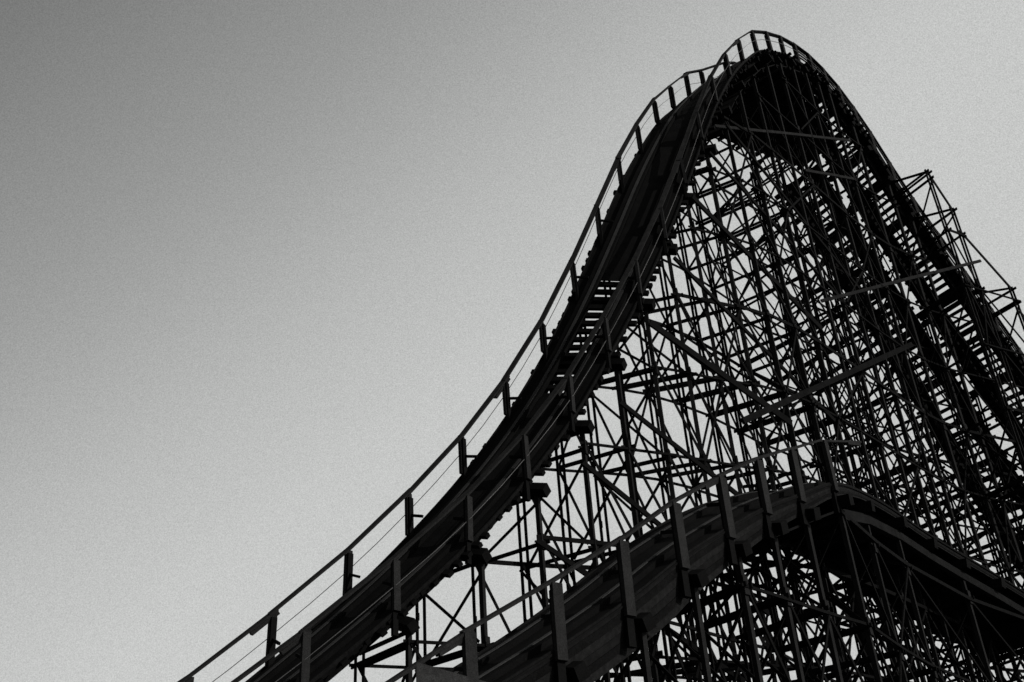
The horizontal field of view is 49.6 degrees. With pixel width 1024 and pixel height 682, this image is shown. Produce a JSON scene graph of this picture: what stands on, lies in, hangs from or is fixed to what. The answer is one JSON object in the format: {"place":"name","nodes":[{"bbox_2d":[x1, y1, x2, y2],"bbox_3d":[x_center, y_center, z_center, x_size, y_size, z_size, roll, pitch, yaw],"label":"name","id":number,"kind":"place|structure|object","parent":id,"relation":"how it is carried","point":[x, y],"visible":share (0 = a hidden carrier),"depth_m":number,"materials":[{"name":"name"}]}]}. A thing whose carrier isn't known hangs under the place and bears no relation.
{"place":"outdoors","nodes":[
{"label":"outdoors","id":0,"kind":"place"},
{"bbox_2d":[416,662,485,681],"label":"board panel","id":1,"kind":"object","parent":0,"point":[426,673],"visible":1,"depth_m":16.41,"materials":[{"name":"grey wood"}]},
{"bbox_2d":[0,0,1023,681],"label":"sky","id":2,"kind":"structure","parent":0,"point":[263,263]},
{"label":"ground","id":3,"kind":"structure","parent":0,"visible":0},
{"bbox_2d":[349,632,490,681],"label":"trestle bent","id":4,"kind":"object","parent":3,"relation":"on","point":[408,644],"visible":0.63,"depth_m":27.01,"materials":[{"name":"black wood"}]},
{"bbox_2d":[415,559,493,671],"bbox_3d":[-0.544,10.848,26.111,3.534,13.214,1.790,-24,-37,28],"label":"trestle bent","id":5,"kind":"object","parent":3,"relation":"on","point":[485,637],"visible":0.56,"depth_m":28.15,"materials":[{"name":"black wood"}]},
{"bbox_2d":[471,496,745,681],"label":"trestle bent","id":6,"kind":"object","parent":3,"relation":"on","point":[542,541],"visible":0.36,"depth_m":29.43,"materials":[{"name":"black wood"}]},
{"bbox_2d":[595,628,652,681],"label":"trestle bent","id":7,"kind":"object","parent":3,"relation":"on","point":[644,653],"visible":0.25,"depth_m":21.83,"materials":[{"name":"black wood"}]},
{"bbox_2d":[515,431,769,681],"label":"trestle bent","id":8,"kind":"object","parent":3,"relation":"on","point":[585,448],"visible":0.38,"depth_m":30.59,"materials":[{"name":"black wood"}]},
{"bbox_2d":[549,368,739,681],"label":"trestle bent","id":9,"kind":"object","parent":3,"relation":"on","point":[559,468],"visible":0.39,"depth_m":31.91,"materials":[{"name":"black wood"}]},
{"bbox_2d":[619,583,711,681],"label":"trestle bent","id":10,"kind":"object","parent":3,"relation":"on","point":[695,607],"visible":0.29,"depth_m":23.33,"materials":[{"name":"black wood"}]},
{"bbox_2d":[579,309,792,681],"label":"trestle bent","id":11,"kind":"object","parent":3,"relation":"on","point":[654,369],"visible":0.47,"depth_m":33.34,"materials":[{"name":"black wood"}]},
{"bbox_2d":[604,253,835,681],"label":"trestle bent","id":12,"kind":"object","parent":3,"relation":"on","point":[675,295],"visible":0.41,"depth_m":34.52,"materials":[{"name":"black wood"}]},
{"bbox_2d":[661,557,795,681],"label":"trestle bent","id":13,"kind":"object","parent":3,"relation":"on","point":[743,586],"visible":0.56,"depth_m":24.63,"materials":[{"name":"black wood"}]},
{"bbox_2d":[637,195,822,681],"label":"trestle bent","id":14,"kind":"object","parent":3,"relation":"on","point":[692,228],"visible":0.46,"depth_m":35.43,"materials":[{"name":"black wood"}]},
{"bbox_2d":[658,151,843,681],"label":"trestle bent","id":15,"kind":"object","parent":3,"relation":"on","point":[684,399],"visible":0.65,"depth_m":36.46,"materials":[{"name":"black wood"}]},
{"bbox_2d":[695,535,833,681],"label":"trestle bent","id":16,"kind":"object","parent":3,"relation":"on","point":[712,621],"visible":0.53,"depth_m":25.89,"materials":[{"name":"black wood"}]},
{"bbox_2d":[676,115,874,681],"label":"trestle bent","id":17,"kind":"object","parent":3,"relation":"on","point":[768,327],"visible":0.65,"depth_m":37.59,"materials":[{"name":"black wood"}]},
{"bbox_2d":[707,64,832,169],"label":"service floor","id":18,"kind":"structure","parent":17,"relation":"on","point":[731,101],"depth_m":54.17,"materials":[{"name":"black wood"}]},
{"bbox_2d":[714,124,850,141],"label":"waler","id":19,"kind":"object","parent":17,"relation":"attached to","point":[783,133],"visible":1,"depth_m":45.99,"materials":[{"name":"black wood"}]},
{"bbox_2d":[740,342,912,423],"bbox_3d":[11.261,1.264,38.265,11.968,7.123,0.100,21,-40,-34],"label":"crossbeam","id":20,"kind":"object","parent":17,"relation":"attached to","point":[793,398],"visible":1,"depth_m":37.10,"materials":[{"name":"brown wood"}]},
{"bbox_2d":[742,509,1023,662],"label":"service floor","id":21,"kind":"structure","parent":17,"relation":"on","point":[917,555],"depth_m":35.94,"materials":[{"name":"black wood"}]},
{"bbox_2d":[691,90,898,681],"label":"trestle bent","id":22,"kind":"object","parent":3,"relation":"on","point":[740,431],"visible":0.58,"depth_m":39.08,"materials":[{"name":"black wood"}]},
{"bbox_2d":[728,521,872,681],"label":"trestle bent","id":23,"kind":"object","parent":3,"relation":"on","point":[822,603],"visible":0.62,"depth_m":27.21,"materials":[{"name":"black wood"}]},
{"bbox_2d":[703,74,937,681],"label":"trestle bent","id":24,"kind":"object","parent":3,"relation":"on","point":[801,277],"visible":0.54,"depth_m":40.73,"materials":[{"name":"black wood"}]},
{"bbox_2d":[448,482,1023,681],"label":"coaster track","id":25,"kind":"structure","parent":24,"relation":"on","point":[595,632],"depth_m":23.59,"materials":[{"name":"wood"}]},
{"bbox_2d":[385,439,861,681],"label":"handrail","id":26,"kind":"object","parent":25,"relation":"attached to","point":[466,638],"visible":0.99,"depth_m":23.14,"materials":[{"name":"black wood"}]},
{"bbox_2d":[759,506,904,681],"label":"trestle bent","id":27,"kind":"object","parent":3,"relation":"on","point":[782,648],"visible":0.59,"depth_m":28.52,"materials":[{"name":"black wood"}]},
{"bbox_2d":[763,63,925,681],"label":"trestle bent","id":28,"kind":"object","parent":3,"relation":"on","point":[875,494],"visible":0.56,"depth_m":40.46,"materials":[{"name":"black wood"}]},
{"bbox_2d":[735,63,965,681],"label":"trestle bent","id":29,"kind":"object","parent":3,"relation":"on","point":[818,245],"visible":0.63,"depth_m":43.03,"materials":[{"name":"black wood"}]},
{"bbox_2d":[804,169,854,179],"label":"waler","id":30,"kind":"object","parent":29,"relation":"attached to","point":[828,174],"visible":1,"depth_m":47.41,"materials":[{"name":"black wood"}]},
{"bbox_2d":[752,66,960,681],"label":"trestle bent","id":31,"kind":"object","parent":3,"relation":"on","point":[936,597],"visible":0.65,"depth_m":42.71,"materials":[{"name":"black wood"}]},
{"bbox_2d":[785,512,932,681],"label":"trestle bent","id":32,"kind":"object","parent":3,"relation":"on","point":[873,546],"visible":0.69,"depth_m":30.73,"materials":[{"name":"black wood"}]},
{"bbox_2d":[712,93,1010,681],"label":"trestle bent","id":33,"kind":"object","parent":3,"relation":"on","point":[886,292],"visible":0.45,"depth_m":48.12,"materials":[{"name":"black wood"}]},
{"bbox_2d":[762,72,991,681],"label":"trestle bent","id":34,"kind":"object","parent":3,"relation":"on","point":[897,401],"visible":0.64,"depth_m":45.44,"materials":[{"name":"black wood"}]},
{"bbox_2d":[780,81,986,681],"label":"trestle bent","id":35,"kind":"object","parent":3,"relation":"on","point":[927,467],"visible":0.74,"depth_m":45.30,"materials":[{"name":"black wood"}]},
{"bbox_2d":[748,123,1023,681],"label":"trestle bent","id":36,"kind":"object","parent":3,"relation":"on","point":[924,364],"visible":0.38,"depth_m":48.18,"materials":[{"name":"black wood"}]},
{"bbox_2d":[245,48,1023,681],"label":"coaster track","id":37,"kind":"structure","parent":36,"relation":"on","point":[635,204],"depth_m":34.48,"materials":[{"name":"wood"}]},
{"bbox_2d":[177,61,736,681],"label":"handrail","id":38,"kind":"object","parent":37,"relation":"attached to","point":[503,387],"visible":0.84,"depth_m":32.44,"materials":[{"name":"metal"}]},
{"bbox_2d":[231,30,1023,681],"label":"handrail","id":39,"kind":"object","parent":37,"relation":"attached to","point":[305,632],"visible":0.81,"depth_m":32.91,"materials":[{"name":"metal"}]},
{"bbox_2d":[787,169,1023,681],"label":"trestle bent","id":40,"kind":"object","parent":3,"relation":"on","point":[964,285],"visible":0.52,"depth_m":47.46,"materials":[{"name":"black wood"}]},
{"bbox_2d":[820,259,981,302],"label":"waler","id":41,"kind":"object","parent":40,"relation":"attached to","point":[894,282],"visible":1,"depth_m":44.20,"materials":[{"name":"black wood"}]},
{"bbox_2d":[821,528,989,681],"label":"trestle bent","id":42,"kind":"object","parent":3,"relation":"on","point":[933,672],"visible":0.66,"depth_m":32.78,"materials":[{"name":"black wood"}]},
{"bbox_2d":[806,206,1023,681],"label":"trestle bent","id":43,"kind":"object","parent":3,"relation":"on","point":[1005,496],"visible":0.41,"depth_m":47.85,"materials":[{"name":"black wood"}]},
{"bbox_2d":[774,164,1023,569],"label":"coaster track","id":44,"kind":"structure","parent":43,"relation":"on","point":[968,419],"depth_m":52.90,"materials":[{"name":"wood"}]},
{"bbox_2d":[847,286,1023,681],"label":"trestle bent","id":45,"kind":"object","parent":3,"relation":"on","point":[1015,304],"visible":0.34,"depth_m":48.97,"materials":[{"name":"black wood"}]},
{"bbox_2d":[893,569,1023,681],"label":"trestle bent","id":46,"kind":"object","parent":3,"relation":"on","point":[969,603],"visible":0.61,"depth_m":35.95,"materials":[{"name":"black wood"}]},
{"bbox_2d":[894,368,1023,679],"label":"trestle bent","id":47,"kind":"object","parent":3,"relation":"on","point":[1003,475],"visible":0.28,"depth_m":49.73,"materials":[{"name":"black wood"}]},
{"bbox_2d":[959,484,1023,681],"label":"trestle bent","id":48,"kind":"object","parent":3,"relation":"on","point":[991,551],"visible":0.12,"depth_m":50.20,"materials":[{"name":"black wood"}]},
{"bbox_2d":[965,623,1023,681],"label":"trestle bent","id":49,"kind":"object","parent":3,"relation":"on","point":[976,669],"visible":0.57,"depth_m":38.89,"materials":[{"name":"black wood"}]}
]}

